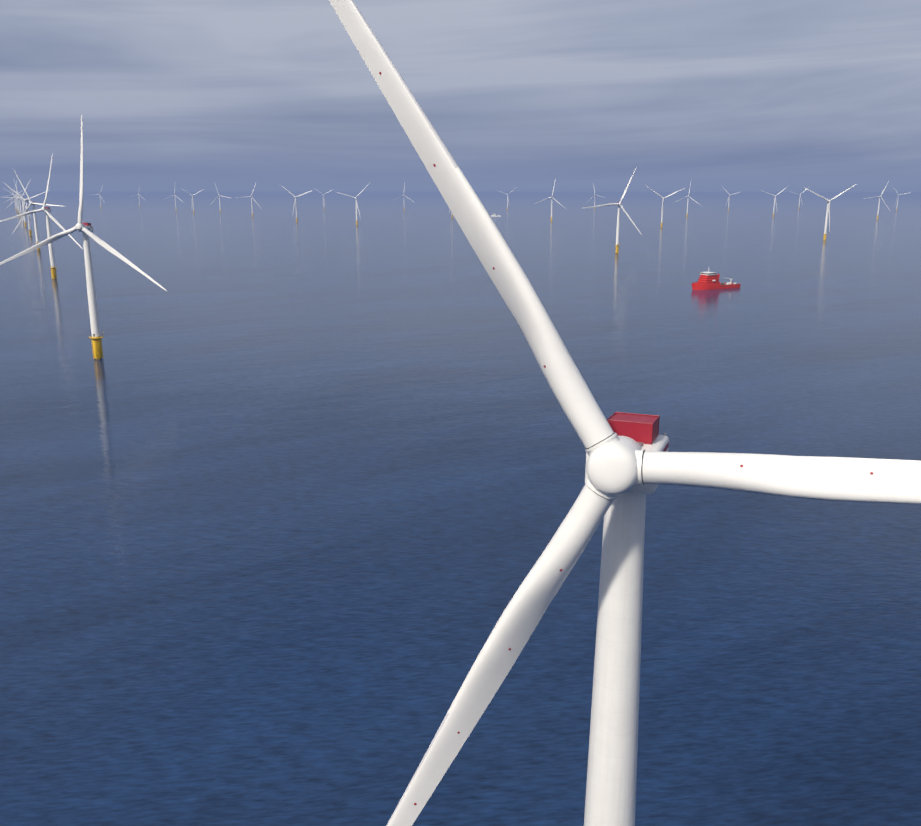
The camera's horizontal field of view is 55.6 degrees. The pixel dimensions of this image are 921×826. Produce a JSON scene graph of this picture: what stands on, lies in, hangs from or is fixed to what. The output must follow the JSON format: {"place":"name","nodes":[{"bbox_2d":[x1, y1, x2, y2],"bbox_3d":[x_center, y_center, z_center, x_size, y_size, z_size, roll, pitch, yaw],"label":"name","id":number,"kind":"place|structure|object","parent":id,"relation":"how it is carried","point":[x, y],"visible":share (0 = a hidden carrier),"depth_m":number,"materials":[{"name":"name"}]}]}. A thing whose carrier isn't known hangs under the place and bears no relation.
{"place":"outdoors","nodes":[
{"label":"outdoors","id":0,"kind":"place"},
{"bbox_2d":[0,191,920,825],"bbox_3d":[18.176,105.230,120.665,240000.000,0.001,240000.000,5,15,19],"label":"sea","id":1,"kind":"structure","parent":0,"point":[286,501],"depth_m":370.09,"materials":[{"name":"liquid"}]},
{"bbox_2d":[3,188,22,213],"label":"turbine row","id":2,"kind":"object","parent":1,"relation":"in","point":[15,201],"visible":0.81,"depth_m":5128.98,"materials":[{"name":"metal"}]},
{"bbox_2d":[8,181,21,217],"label":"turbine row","id":3,"kind":"object","parent":1,"relation":"in","point":[19,201],"visible":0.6,"depth_m":3853.48,"materials":[{"name":"metal"}]},
{"bbox_2d":[3,180,28,214],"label":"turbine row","id":4,"kind":"object","parent":1,"relation":"in","point":[17,199],"visible":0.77,"depth_m":4486.59,"materials":[{"name":"metal"}]},
{"bbox_2d":[5,181,30,226],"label":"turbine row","id":5,"kind":"object","parent":1,"relation":"in","point":[25,224],"visible":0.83,"depth_m":3215.31,"materials":[{"name":"metal"}]},
{"bbox_2d":[4,183,48,235],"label":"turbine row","id":6,"kind":"object","parent":1,"relation":"in","point":[28,218],"visible":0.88,"depth_m":2584.22,"materials":[{"name":"metal"}]},
{"bbox_2d":[12,169,59,250],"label":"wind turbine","id":7,"kind":"object","parent":1,"relation":"in","point":[33,204],"visible":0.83,"depth_m":1950.04,"materials":[{"name":"metal"}]},
{"bbox_2d":[0,153,81,279],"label":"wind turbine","id":8,"kind":"object","parent":1,"relation":"in","point":[47,210],"visible":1,"depth_m":1311.45,"materials":[{"name":"metal"}]},
{"bbox_2d":[0,114,166,359],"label":"turbine","id":9,"kind":"object","parent":1,"relation":"in","point":[86,229],"visible":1,"depth_m":676.77,"materials":[{"name":"metal"}]},
{"bbox_2d":[166,192,183,210],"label":"turbine","id":10,"kind":"object","parent":1,"relation":"in","point":[175,200],"visible":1,"depth_m":5704.56,"materials":[{"name":"metal"}]},
{"bbox_2d":[181,188,203,213],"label":"turbine","id":11,"kind":"object","parent":1,"relation":"in","point":[193,200],"visible":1,"depth_m":5063.26,"materials":[{"name":"metal"}]},
{"bbox_2d":[210,184,227,212],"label":"turbine","id":12,"kind":"object","parent":1,"relation":"in","point":[219,200],"visible":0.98,"depth_m":5371.67,"materials":[{"name":"metal"}]},
{"bbox_2d":[239,183,259,216],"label":"turbine","id":13,"kind":"object","parent":1,"relation":"in","point":[251,200],"visible":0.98,"depth_m":4449.36,"materials":[{"name":"metal"}]},
{"bbox_2d":[282,186,311,221],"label":"turbine","id":14,"kind":"object","parent":1,"relation":"in","point":[295,202],"visible":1,"depth_m":3723.91,"materials":[{"name":"metal"}]},
{"bbox_2d":[337,184,368,225],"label":"turbine","id":15,"kind":"object","parent":1,"relation":"in","point":[356,198],"visible":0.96,"depth_m":3376.84,"materials":[{"name":"metal"}]},
{"bbox_2d":[537,178,565,221],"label":"turbine","id":16,"kind":"object","parent":1,"relation":"in","point":[551,197],"visible":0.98,"depth_m":3821.45,"materials":[{"name":"metal"}]},
{"bbox_2d":[584,168,641,253],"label":"turbine","id":17,"kind":"object","parent":1,"relation":"in","point":[618,204],"visible":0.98,"depth_m":1863.93,"materials":[{"name":"metal"}]},
{"bbox_2d":[329,0,920,825],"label":"turbine","id":18,"kind":"object","parent":1,"relation":"in","point":[633,462],"visible":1,"depth_m":88.98,"materials":[{"name":"metal"}]},
{"bbox_2d":[648,187,683,227],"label":"turbine","id":19,"kind":"object","parent":1,"relation":"in","point":[662,205],"visible":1,"depth_m":3160.79,"materials":[{"name":"metal"}]},
{"bbox_2d":[673,183,699,216],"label":"turbine","id":20,"kind":"object","parent":1,"relation":"in","point":[688,196],"visible":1,"depth_m":4492.54,"materials":[{"name":"metal"}]},
{"bbox_2d":[691,269,740,289],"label":"ship","id":21,"kind":"object","parent":1,"relation":"in","point":[708,281],"visible":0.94,"depth_m":1199.11,"materials":[{"name":"red metal"}]},
{"bbox_2d":[721,185,739,210],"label":"turbine","id":22,"kind":"object","parent":1,"relation":"in","point":[729,198],"visible":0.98,"depth_m":5769.57,"materials":[{"name":"metal"}]},
{"bbox_2d":[763,187,786,216],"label":"turbine","id":23,"kind":"object","parent":1,"relation":"in","point":[774,201],"visible":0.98,"depth_m":4499.88,"materials":[{"name":"metal"}]},
{"bbox_2d":[804,183,857,240],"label":"turbine","id":24,"kind":"object","parent":1,"relation":"in","point":[826,219],"visible":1,"depth_m":2349.44,"materials":[{"name":"metal"}]},
{"bbox_2d":[863,181,889,218],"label":"turbine","id":25,"kind":"object","parent":1,"relation":"in","point":[879,202],"visible":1,"depth_m":4105.94,"materials":[{"name":"metal"}]},
{"bbox_2d":[891,185,911,210],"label":"turbine","id":26,"kind":"object","parent":1,"relation":"in","point":[897,198],"visible":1,"depth_m":5790.62,"materials":[{"name":"metal"}]},
{"bbox_2d":[0,0,920,191],"label":"sky","id":27,"kind":"structure","parent":0,"point":[169,95],"materials":[{"name":"grey"}]}
]}

